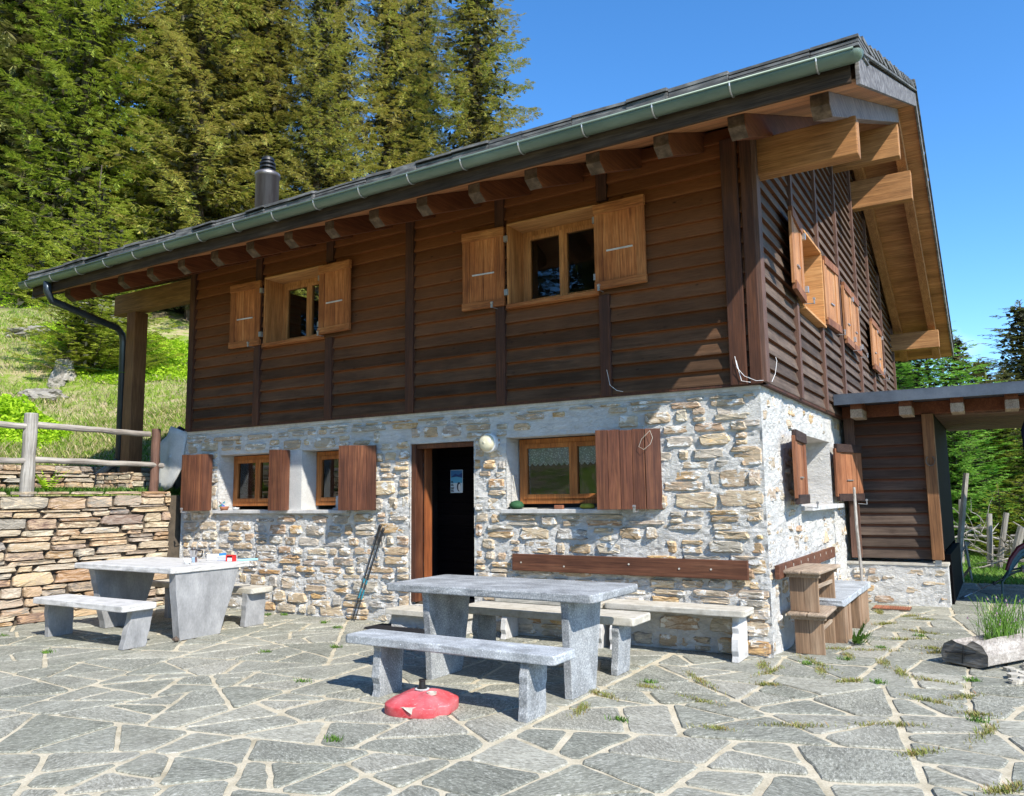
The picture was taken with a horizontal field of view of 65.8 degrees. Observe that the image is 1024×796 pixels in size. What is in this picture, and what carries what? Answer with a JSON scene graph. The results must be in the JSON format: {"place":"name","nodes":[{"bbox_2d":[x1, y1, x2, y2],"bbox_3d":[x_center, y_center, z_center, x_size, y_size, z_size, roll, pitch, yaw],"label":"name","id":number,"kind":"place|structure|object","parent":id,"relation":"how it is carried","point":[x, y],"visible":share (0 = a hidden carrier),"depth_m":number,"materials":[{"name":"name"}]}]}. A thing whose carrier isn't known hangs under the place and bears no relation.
{"place":"outdoors","nodes":[
{"label":"outdoors","id":0,"kind":"place"},
{"bbox_2d":[0,305,187,467],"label":"meadow grass","id":1,"kind":"structure","parent":0,"point":[71,442],"depth_m":17.82,"materials":[{"name":"plant"}]},
{"bbox_2d":[0,583,1023,795],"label":"terrace paving","id":2,"kind":"structure","parent":0,"point":[632,762],"depth_m":5.09,"materials":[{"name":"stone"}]},
{"bbox_2d":[33,594,156,649],"bbox_3d":[-4.296,2.286,8.128,1.615,0.425,0.412,-5,-8,31],"label":"stone bench","id":3,"kind":"object","parent":2,"relation":"on","point":[59,613],"visible":1,"depth_m":7.91,"materials":[{"name":"stone"}]},
{"bbox_2d":[74,557,249,640],"bbox_3d":[-3.951,2.219,8.900,1.777,0.740,1.006,-5,-8,31],"label":"stone table","id":4,"kind":"object","parent":2,"relation":"on","point":[200,590],"visible":0.93,"depth_m":8.54,"materials":[{"name":"stone"}]},
{"bbox_2d":[183,558,190,563],"bbox_3d":[-3.518,1.768,8.574,0.084,0.062,0.099,2,-8,-23],"label":"cup","id":5,"kind":"object","parent":4,"relation":"on","point":[186,560],"visible":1,"depth_m":8.55,"materials":[{"name":"ceramic"}]},
{"bbox_2d":[188,547,202,562],"bbox_3d":[-3.533,1.745,8.833,0.162,0.172,0.096,2,-8,-20],"label":"coffee pot","id":6,"kind":"object","parent":4,"relation":"on","point":[193,552],"visible":0.98,"depth_m":8.80,"materials":[{"name":"metal"}]},
{"bbox_2d":[206,553,225,560],"bbox_3d":[-3.396,1.822,9.091,0.180,0.080,0.120,-3,-7,14],"label":"plastic box","id":7,"kind":"object","parent":4,"relation":"on","point":[212,557],"visible":0.86,"depth_m":9.04,"materials":[{"name":"plastic"}]},
{"bbox_2d":[217,555,225,560],"bbox_3d":[-3.250,1.824,9.022,0.184,0.055,0.104,-3,-8,20],"label":"plastic box","id":8,"kind":"object","parent":4,"relation":"on","point":[222,558],"visible":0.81,"depth_m":8.99,"materials":[{"name":"plastic"}]},
{"bbox_2d":[226,555,235,561],"bbox_3d":[-3.157,1.800,8.897,0.100,0.070,0.060,-4,-8,23],"label":"napkin holder","id":9,"kind":"object","parent":4,"relation":"on","point":[232,558],"visible":1,"depth_m":8.88,"materials":[{"name":"red plastic"}]},
{"bbox_2d":[238,558,257,560],"bbox_3d":[-2.996,1.833,8.978,0.220,0.020,0.060,2,-8,-20],"label":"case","id":10,"kind":"object","parent":4,"relation":"on","point":[250,559],"visible":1,"depth_m":8.95,"materials":[{"name":"plastic"}]},
{"bbox_2d":[151,579,272,626],"bbox_3d":[-3.682,2.454,9.541,1.958,0.425,0.331,-5,-8,31],"label":"stone bench","id":11,"kind":"object","parent":2,"relation":"on","point":[253,605],"visible":0.58,"depth_m":9.08,"materials":[{"name":"stone"}]},
{"bbox_2d":[352,524,381,619],"bbox_3d":[-1.690,2.041,9.249,0.423,1.125,0.054,-4,-8,24],"label":"trekking pole","id":12,"kind":"object","parent":2,"relation":"on","point":[378,531],"visible":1,"depth_m":9.25,"materials":[{"name":"metal"}]},
{"bbox_2d":[354,528,384,621],"bbox_3d":[-1.648,2.054,9.196,0.420,1.085,0.056,-4,-8,23],"label":"trekking pole","id":13,"kind":"object","parent":2,"relation":"on","point":[381,534],"visible":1,"depth_m":9.20,"materials":[{"name":"metal"}]},
{"bbox_2d":[364,623,424,633],"bbox_3d":[-1.187,2.511,8.621,0.850,0.018,0.310,-5,-8,31],"label":"door mat","id":14,"kind":"object","parent":2,"relation":"on","point":[383,626],"depth_m":8.58,"materials":[{"name":"rubber"}]},
{"bbox_2d":[385,678,458,718],"bbox_3d":[-0.610,2.008,5.362,0.468,0.197,0.482,-2,-7,11],"label":"parasol base","id":15,"kind":"object","parent":2,"relation":"on","point":[422,701],"visible":1,"depth_m":5.22,"materials":[{"name":"red plastic"}]},
{"bbox_2d":[346,629,574,722],"bbox_3d":[-0.403,1.909,5.512,1.774,0.425,0.338,-5,-8,31],"label":"stone bench","id":16,"kind":"object","parent":2,"relation":"on","point":[390,646],"visible":1,"depth_m":5.37,"materials":[{"name":"grey stone"}]},
{"bbox_2d":[18,33,954,657],"bbox_3d":[1.374,-0.618,14.504,11.355,7.620,14.278,-5,-8,31],"label":"mountain hut","id":17,"kind":"object","parent":2,"relation":"on","point":[664,259],"visible":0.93,"depth_m":8.75,"materials":[{"name":"wood"}]},
{"bbox_2d":[0,356,124,372],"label":"fence wire","id":18,"kind":"object","parent":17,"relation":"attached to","point":[63,364],"visible":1,"depth_m":12.61,"materials":[{"name":"grey metal"}]},
{"bbox_2d":[158,426,187,490],"bbox_3d":[-4.918,0.868,11.421,0.640,0.930,0.071,-5,-8,31],"label":"satellite dish","id":19,"kind":"object","parent":17,"relation":"hanging from","point":[173,445],"visible":0.97,"depth_m":11.41,"materials":[{"name":"paint"}]},
{"bbox_2d":[218,500,228,509],"bbox_3d":[-3.919,1.446,10.764,0.155,0.156,0.130,-5,-8,31],"label":"flower pot","id":20,"kind":"object","parent":17,"relation":"on","point":[222,507],"visible":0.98,"depth_m":10.73,"materials":[{"name":"orange ceramic"}]},
{"bbox_2d":[233,455,268,505],"bbox_3d":[-3.458,1.130,10.841,1.010,0.690,0.072,-5,-8,31],"label":"window","id":21,"kind":"structure","parent":17,"relation":"in","point":[259,460],"depth_m":10.87,"materials":[{"name":"orange wood"}]},
{"bbox_2d":[282,277,318,339],"bbox_3d":[-2.692,-1.167,10.602,1.026,0.878,0.072,-5,-8,31],"label":"window","id":22,"kind":"structure","parent":17,"relation":"in","point":[310,284],"depth_m":10.69,"materials":[{"name":"brown wood"}]},
{"bbox_2d":[316,451,338,505],"bbox_3d":[-2.162,1.015,10.056,0.850,0.690,0.072,-5,-8,31],"label":"window","id":23,"kind":"structure","parent":17,"relation":"in","point":[321,456],"depth_m":10.20,"materials":[{"name":"orange wood"}]},
{"bbox_2d":[438,447,474,598],"bbox_3d":[-0.456,1.428,9.260,1.000,1.790,0.040,-5,-8,31],"label":"door","id":24,"kind":"structure","parent":17,"relation":"in","point":[455,520],"depth_m":9.37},
{"bbox_2d":[451,470,462,492],"bbox_3d":[-0.659,0.989,9.396,0.176,0.270,0.008,-5,-8,31],"label":"poster","id":25,"kind":"object","parent":17,"relation":"attached to","point":[456,481],"visible":1,"depth_m":9.39,"materials":[{"name":"paper"}]},
{"bbox_2d":[479,433,497,452],"bbox_3d":[-0.263,0.487,8.565,0.208,0.208,0.162,-5,-8,31],"label":"wall lamp","id":26,"kind":"object","parent":17,"relation":"attached to","point":[488,442],"visible":1,"depth_m":8.51,"materials":[{"name":"glass"}]},
{"bbox_2d":[509,475,523,508],"bbox_3d":[0.045,0.998,8.411,0.164,0.362,0.160,-5,-8,31],"label":"painted stone","id":27,"kind":"object","parent":17,"relation":"on","point":[516,504],"visible":0.95,"depth_m":8.35,"materials":[{"name":"stone"}]},
{"bbox_2d":[519,436,596,503],"bbox_3d":[0.662,0.760,8.347,1.330,0.700,0.072,-5,-8,31],"label":"window","id":28,"kind":"structure","parent":17,"relation":"in","point":[573,443],"depth_m":8.41,"materials":[{"name":"orange wood"}]},
{"bbox_2d":[523,219,594,301],"bbox_3d":[0.575,-1.455,8.624,1.026,0.878,0.072,-5,-8,31],"label":"window","id":29,"kind":"structure","parent":17,"relation":"in","point":[563,231],"depth_m":8.65,"materials":[{"name":"brown wood"}]},
{"bbox_2d":[580,503,594,508],"bbox_3d":[0.757,1.087,7.963,0.165,0.056,0.102,-5,-8,31],"label":"sponge","id":30,"kind":"object","parent":17,"relation":"on","point":[587,506],"visible":1,"depth_m":7.92},
{"bbox_2d":[512,553,748,579],"bbox_3d":[1.051,1.619,7.635,2.440,0.170,0.048,-5,-8,31],"label":"backrest board","id":31,"kind":"object","parent":17,"relation":"attached to","point":[694,568],"visible":1,"depth_m":7.54,"materials":[{"name":"brown wood"}]},
{"bbox_2d":[735,359,776,382],"bbox_3d":[2.236,-0.261,7.140,0.409,0.253,0.150,1,-7,-11],"label":"string","id":32,"kind":"object","parent":17,"relation":"attached to","point":[750,378],"visible":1,"depth_m":7.15,"materials":[{"name":"white plastic"}]},
{"bbox_2d":[775,547,834,579],"bbox_3d":[3.071,1.680,8.174,0.045,0.120,2.790,-5,-8,31],"label":"backrest board","id":33,"kind":"object","parent":17,"relation":"attached to","point":[823,555],"visible":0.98,"depth_m":8.01,"materials":[{"name":"brown wood"}]},
{"bbox_2d":[0,612,989,742],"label":"grass tufts","id":34,"kind":"object","parent":2,"relation":"on","point":[876,681],"visible":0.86,"depth_m":6.02,"materials":[{"name":"green plant"}]},
{"bbox_2d":[387,574,637,699],"bbox_3d":[-0.017,1.834,6.217,1.857,0.740,0.826,-5,-8,31],"label":"stone table","id":35,"kind":"object","parent":2,"relation":"on","point":[445,597],"visible":0.98,"depth_m":5.99,"materials":[{"name":"grey stone"}]},
{"bbox_2d":[468,601,650,675],"bbox_3d":[0.336,2.052,6.835,1.706,0.450,0.406,-5,-8,31],"label":"stone bench","id":36,"kind":"object","parent":2,"relation":"on","point":[621,622],"visible":0.7,"depth_m":6.71,"materials":[{"name":"grey stone"}]},
{"bbox_2d":[494,598,753,662],"bbox_3d":[0.976,2.132,7.458,2.526,0.430,0.344,-5,-8,31],"label":"wall bench","id":37,"kind":"object","parent":2,"relation":"on","point":[510,625],"depth_m":7.13,"materials":[{"name":"stone"}]},
{"bbox_2d":[566,608,1023,795],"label":"joint moss","id":38,"kind":"object","parent":2,"relation":"on","point":[1006,789],"visible":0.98,"depth_m":5.49,"materials":[{"name":"plant"}]},
{"bbox_2d":[787,605,837,654],"bbox_3d":[2.801,2.119,7.306,0.338,0.365,0.826,-5,-8,29],"label":"wooden stool","id":39,"kind":"object","parent":2,"relation":"on","point":[814,632],"visible":0.78,"depth_m":7.04,"materials":[{"name":"brown wood"}]},
{"bbox_2d":[783,563,840,611],"bbox_3d":[2.791,1.753,7.344,0.338,0.365,0.830,-6,-9,34],"label":"wooden stool","id":40,"kind":"object","parent":39,"relation":"on","point":[810,584],"visible":0.94,"depth_m":7.11,"materials":[{"name":"brown wood"}]},
{"bbox_2d":[819,580,870,643],"bbox_3d":[3.389,2.197,8.208,0.420,0.425,1.832,-5,-8,31],"label":"slab bench","id":41,"kind":"object","parent":2,"relation":"on","point":[850,600],"visible":0.63,"depth_m":7.93,"materials":[{"name":"wood"}]},
{"bbox_2d":[853,487,863,580],"bbox_3d":[4.151,1.813,9.468,0.042,1.487,0.361,-3,-7,18],"label":"broom stick","id":42,"kind":"object","parent":2,"relation":"on","point":[857,536],"visible":0.71,"depth_m":9.51,"materials":[{"name":"wood"}]},
{"bbox_2d":[852,620,882,643],"bbox_3d":[3.311,2.178,7.388,0.276,0.261,0.315,-5,-8,31],"label":"dandelion plant","id":43,"kind":"object","parent":2,"relation":"on","point":[858,638],"visible":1,"depth_m":7.42,"materials":[{"name":"green plant"}]},
{"bbox_2d":[872,605,911,610],"bbox_3d":[4.646,2.567,9.679,0.420,0.021,0.300,-5,-8,31],"label":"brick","id":44,"kind":"object","parent":2,"relation":"on","point":[896,608],"visible":0.99,"depth_m":9.63,"materials":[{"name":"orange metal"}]},
{"bbox_2d":[833,381,1023,607],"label":"timber shed","id":45,"kind":"structure","parent":2,"relation":"on","point":[910,552],"depth_m":10.16,"materials":[{"name":"brown wood"}]},
{"bbox_2d":[1021,422,1023,448],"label":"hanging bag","id":46,"kind":"object","parent":45,"relation":"hanging from","point":[1022,430],"visible":1,"depth_m":10.26,"materials":[{"name":"blue fabric"}]},
{"bbox_2d":[941,628,1023,668],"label":"log planter","id":47,"kind":"object","parent":2,"relation":"on","point":[978,651],"visible":0.87,"depth_m":6.43,"materials":[{"name":"grey wood"}]},
{"bbox_2d":[967,593,1023,639],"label":"chives","id":48,"kind":"object","parent":47,"relation":"in","point":[1005,628],"visible":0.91,"depth_m":6.66,"materials":[{"name":"green plant"}]},
{"bbox_2d":[959,569,1020,598],"bbox_3d":[6.506,2.455,10.648,1.314,0.423,0.070,1,-7,-17],"label":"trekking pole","id":49,"kind":"object","parent":2,"relation":"on","point":[993,583],"visible":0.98,"depth_m":10.60,"materials":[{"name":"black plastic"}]},
{"bbox_2d":[1001,542,1023,599],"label":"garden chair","id":50,"kind":"object","parent":2,"relation":"on","point":[1015,556],"visible":0.94,"depth_m":10.40,"materials":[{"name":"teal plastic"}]},
{"bbox_2d":[0,269,1023,584],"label":"ground","id":51,"kind":"structure","parent":0,"point":[176,315],"depth_m":20.38,"materials":[{"name":"plant"}]},
{"bbox_2d":[3,325,53,337],"bbox_3d":[-14.371,-1.878,23.611,2.361,0.520,1.128,-5,-8,31],"label":"boulder","id":52,"kind":"object","parent":51,"relation":"on","point":[19,331],"visible":0.27,"depth_m":23.10,"materials":[{"name":"stone"}]},
{"bbox_2d":[0,206,58,305],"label":"spruce tree","id":53,"kind":"object","parent":51,"relation":"on","point":[24,274],"visible":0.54,"depth_m":29.47,"materials":[{"name":"green plant"}]},
{"bbox_2d":[0,393,72,448],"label":"bilberry scrub","id":54,"kind":"object","parent":51,"relation":"on","point":[14,409],"visible":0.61,"depth_m":16.03,"materials":[{"name":"green plant"}]},
{"bbox_2d":[17,388,67,402],"bbox_3d":[-11.208,0.002,18.919,1.430,0.477,0.961,-5,-8,31],"label":"boulder","id":55,"kind":"object","parent":51,"relation":"on","point":[34,393],"visible":0.53,"depth_m":18.59,"materials":[{"name":"stone"}]},
{"bbox_2d":[35,470,68,494],"bbox_3d":[-6.013,1.094,10.307,0.474,0.334,0.512,2,-8,-20],"label":"fern","id":56,"kind":"object","parent":51,"relation":"on","point":[44,484],"visible":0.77,"depth_m":10.25,"materials":[{"name":"green plant"}]},
{"bbox_2d":[0,0,105,268],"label":"spruce tree","id":57,"kind":"object","parent":51,"relation":"on","point":[9,7],"visible":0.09,"depth_m":33.60,"materials":[{"name":"green plant"}]},
{"bbox_2d":[0,265,112,308],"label":"bilberry scrub","id":58,"kind":"object","parent":51,"relation":"on","point":[3,281],"visible":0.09,"depth_m":29.46,"materials":[{"name":"green plant"}]},
{"bbox_2d":[47,377,65,388],"bbox_3d":[-11.605,-0.319,20.152,0.450,0.425,0.438,4,-9,-35],"label":"boulder","id":59,"kind":"object","parent":51,"relation":"on","point":[55,382],"visible":0.68,"depth_m":20.02,"materials":[{"name":"stone"}]},
{"bbox_2d":[49,359,76,380],"bbox_3d":[-11.677,-0.716,20.648,0.782,0.608,0.748,-5,-8,31],"label":"boulder","id":60,"kind":"object","parent":51,"relation":"on","point":[63,372],"visible":0.81,"depth_m":20.46,"materials":[{"name":"stone"}]},
{"bbox_2d":[39,301,98,368],"bbox_3d":[-11.806,-1.619,21.386,1.711,2.452,1.522,4,-8,-32],"label":"spruce tree","id":61,"kind":"object","parent":51,"relation":"on","point":[69,348],"visible":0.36,"depth_m":21.20,"materials":[{"name":"green plant"}]},
{"bbox_2d":[0,0,146,271],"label":"spruce tree","id":62,"kind":"object","parent":51,"relation":"on","point":[15,37],"visible":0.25,"depth_m":33.14,"materials":[{"name":"green plant"}]},
{"bbox_2d":[0,0,148,244],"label":"spruce tree","id":63,"kind":"object","parent":51,"relation":"on","point":[138,51],"visible":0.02,"depth_m":36.40,"materials":[{"name":"green plant"}]},
{"bbox_2d":[0,464,149,490],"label":"garden wall","id":64,"kind":"structure","parent":51,"relation":"on","point":[78,476],"depth_m":11.99,"materials":[{"name":"stone"}]},
{"bbox_2d":[0,0,167,305],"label":"spruce tree","id":65,"kind":"object","parent":51,"relation":"on","point":[80,119],"visible":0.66,"depth_m":30.58,"materials":[{"name":"green plant"}]},
{"bbox_2d":[0,491,180,626],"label":"retaining wall","id":66,"kind":"structure","parent":51,"relation":"on","point":[47,543],"depth_m":9.87,"materials":[{"name":"stone"}]},
{"bbox_2d":[0,413,163,495],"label":"rail fence","id":67,"kind":"object","parent":66,"relation":"on","point":[30,426],"visible":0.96,"depth_m":9.95,"materials":[{"name":"grey wood"}]},
{"bbox_2d":[0,485,180,495],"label":"terrace grass","id":68,"kind":"structure","parent":51,"relation":"on","point":[70,490],"depth_m":10.72,"materials":[{"name":"plant"}]},
{"bbox_2d":[0,165,185,373],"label":"spruce tree","id":69,"kind":"object","parent":51,"relation":"on","point":[92,305],"visible":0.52,"depth_m":21.23,"materials":[{"name":"green plant"}]},
{"bbox_2d":[24,321,187,382],"bbox_3d":[-10.035,-1.209,23.823,10.072,3.124,5.248,-2,-7,12],"label":"bilberry scrub","id":70,"kind":"object","parent":51,"relation":"on","point":[182,346],"visible":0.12,"depth_m":22.87,"materials":[{"name":"green plant"}]},
{"bbox_2d":[74,362,165,384],"bbox_3d":[-10.601,-0.672,21.262,2.824,0.957,1.919,-5,-8,31],"label":"bilberry scrub","id":71,"kind":"object","parent":51,"relation":"on","point":[103,375],"visible":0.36,"depth_m":20.75,"materials":[{"name":"green plant"}]},
{"bbox_2d":[81,291,169,372],"bbox_3d":[-10.446,-1.613,21.604,2.340,2.772,2.630,1,-7,-17],"label":"spruce tree","id":72,"kind":"object","parent":51,"relation":"on","point":[147,358],"visible":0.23,"depth_m":21.30,"materials":[{"name":"green plant"}]},
{"bbox_2d":[97,13,183,308],"bbox_3d":[-14.791,-9.681,32.477,4.140,13.348,4.496,-7,-10,41],"label":"spruce tree","id":73,"kind":"object","parent":51,"relation":"on","point":[161,109],"visible":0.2,"depth_m":32.18,"materials":[{"name":"green plant"}]},
{"bbox_2d":[54,0,292,320],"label":"spruce tree","id":74,"kind":"object","parent":51,"relation":"on","point":[198,60],"visible":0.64,"depth_m":31.26,"materials":[{"name":"green plant"}]},
{"bbox_2d":[68,0,285,284],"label":"spruce tree","id":75,"kind":"object","parent":51,"relation":"on","point":[126,100],"visible":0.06,"depth_m":34.51,"materials":[{"name":"green plant"}]},
{"bbox_2d":[130,6,305,215],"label":"spruce tree","id":76,"kind":"object","parent":51,"relation":"on","point":[254,87],"visible":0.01,"depth_m":41.60,"materials":[{"name":"green plant"}]},
{"bbox_2d":[162,0,355,220],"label":"spruce tree","id":77,"kind":"object","parent":51,"relation":"on","point":[272,29],"visible":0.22,"depth_m":34.14,"materials":[{"name":"green plant"}]},
{"bbox_2d":[266,0,375,300],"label":"spruce tree","id":78,"kind":"object","parent":51,"relation":"on","point":[318,64],"visible":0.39,"depth_m":31.57,"materials":[{"name":"green plant"}]},
{"bbox_2d":[259,0,399,299],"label":"spruce tree","id":79,"kind":"object","parent":51,"relation":"on","point":[344,6],"visible":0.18,"depth_m":34.10,"materials":[{"name":"green plant"}]},
{"bbox_2d":[331,0,447,177],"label":"spruce tree","id":80,"kind":"object","parent":51,"relation":"on","point":[393,47],"visible":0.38,"depth_m":37.80,"materials":[{"name":"green plant"}]},
{"bbox_2d":[373,3,441,171],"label":"spruce tree","id":81,"kind":"object","parent":51,"relation":"on","point":[407,11],"depth_m":45.41,"materials":[{"name":"green plant"}]},
{"bbox_2d":[375,0,459,170],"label":"spruce tree","id":82,"kind":"object","parent":51,"relation":"on","point":[425,6],"visible":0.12,"depth_m":42.32,"materials":[{"name":"green plant"}]},
{"bbox_2d":[395,0,542,166],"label":"spruce tree","id":83,"kind":"object","parent":51,"relation":"on","point":[477,119],"visible":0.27,"depth_m":36.28,"materials":[{"name":"green plant"}]},
{"bbox_2d":[895,359,1018,486],"bbox_3d":[11.706,1.073,23.626,6.524,6.635,6.370,-1,-7,-1],"label":"larch tree","id":84,"kind":"object","parent":51,"relation":"on","point":[899,381],"depth_m":23.50,"materials":[{"name":"green plant"}]},
{"bbox_2d":[895,321,1023,534],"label":"larch tree","id":85,"kind":"object","parent":51,"relation":"on","point":[917,370],"visible":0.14,"depth_m":21.31,"materials":[{"name":"green plant"}]},
{"bbox_2d":[957,473,968,557],"bbox_3d":[7.604,2.162,13.393,0.352,1.784,0.100,-5,-8,31],"label":"wooden stake","id":86,"kind":"object","parent":51,"relation":"on","point":[961,523],"visible":0.59,"depth_m":13.38,"materials":[{"name":"wood"}]},
{"bbox_2d":[960,541,972,581],"bbox_3d":[7.202,2.603,12.566,0.212,0.643,0.085,0,-7,-2],"label":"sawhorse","id":87,"kind":"object","parent":51,"relation":"on","point":[966,544],"visible":0.62,"depth_m":12.57,"materials":[{"name":"grey wood"}]},
{"bbox_2d":[936,335,1022,466],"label":"spruce tree","id":88,"kind":"object","parent":51,"relation":"on","point":[957,341],"visible":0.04,"depth_m":30.33,"materials":[{"name":"green plant"}]},
{"bbox_2d":[946,431,1023,552],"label":"larch tree","id":89,"kind":"object","parent":51,"relation":"on","point":[957,464],"visible":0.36,"depth_m":18.94,"materials":[{"name":"green plant"}]},
{"bbox_2d":[952,497,1023,568],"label":"brushwood pile","id":90,"kind":"object","parent":51,"relation":"on","point":[1007,550],"visible":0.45,"depth_m":15.50,"materials":[{"name":"wood"}]},
{"bbox_2d":[987,513,993,566],"bbox_3d":[9.169,2.739,15.197,0.160,1.036,0.107,-5,-8,31],"label":"wooden stake","id":91,"kind":"object","parent":51,"relation":"on","point":[989,536],"visible":0.79,"depth_m":15.16,"materials":[{"name":"wood"}]},
{"bbox_2d":[959,429,1023,501],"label":"spruce tree","id":92,"kind":"object","parent":51,"relation":"on","point":[985,448],"visible":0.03,"depth_m":24.35,"materials":[{"name":"green plant"}]},
{"bbox_2d":[964,358,1023,473],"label":"spruce tree","id":93,"kind":"object","parent":51,"relation":"on","point":[989,375],"visible":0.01,"depth_m":31.09,"materials":[{"name":"green plant"}]},
{"bbox_2d":[966,481,1023,558],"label":"spruce tree","id":94,"kind":"object","parent":51,"relation":"on","point":[998,529],"visible":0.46,"depth_m":17.39,"materials":[{"name":"green plant"}]},
{"bbox_2d":[970,428,1023,543],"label":"spruce tree","id":95,"kind":"object","parent":51,"relation":"on","point":[1000,435],"visible":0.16,"depth_m":21.09,"materials":[{"name":"green plant"}]},
{"bbox_2d":[974,428,1023,543],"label":"spruce tree","id":96,"kind":"object","parent":51,"relation":"on","point":[1021,454],"visible":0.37,"depth_m":19.54,"materials":[{"name":"green plant"}]},
{"bbox_2d":[977,299,1023,381],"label":"spruce tree","id":97,"kind":"object","parent":51,"relation":"on","point":[1017,339],"visible":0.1,"depth_m":35.48,"materials":[{"name":"green plant"}]},
{"bbox_2d":[979,475,1023,557],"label":"spruce tree","id":98,"kind":"object","parent":51,"relation":"on","point":[1017,507],"visible":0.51,"depth_m":17.05,"materials":[{"name":"green plant"}]},
{"bbox_2d":[996,512,1008,568],"bbox_3d":[9.243,2.694,14.920,0.298,1.069,0.107,-5,-8,31],"label":"wooden stake","id":99,"kind":"object","parent":51,"relation":"on","point":[1003,533],"visible":0.74,"depth_m":14.88,"materials":[{"name":"wood"}]},
{"bbox_2d":[987,333,1023,380],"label":"spruce tree","id":100,"kind":"object","parent":51,"relation":"on","point":[1022,363],"visible":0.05,"depth_m":33.48,"materials":[{"name":"green plant"}]},
{"bbox_2d":[993,368,1023,466],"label":"spruce tree","id":101,"kind":"object","parent":51,"relation":"on","point":[1006,376],"visible":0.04,"depth_m":31.69,"materials":[{"name":"green plant"}]},
{"bbox_2d":[1010,527,1023,567],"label":"wooden stake","id":102,"kind":"object","parent":51,"relation":"on","point":[1018,537],"visible":0.46,"depth_m":14.24,"materials":[{"name":"wood"}]},
{"bbox_2d":[112,0,1023,386],"label":"sky","id":103,"kind":"structure","parent":0,"point":[964,58],"materials":[{"name":"blue"}]},
{"bbox_2d":[962,552,1023,584],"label":"lawn grass","id":104,"kind":"structure","parent":0,"point":[975,558],"depth_m":14.05,"materials":[{"name":"plant"}]},
{"bbox_2d":[1002,662,1023,684],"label":"gravel","id":105,"kind":"structure","parent":0,"point":[1015,676],"depth_m":6.00,"materials":[{"name":"stone"}]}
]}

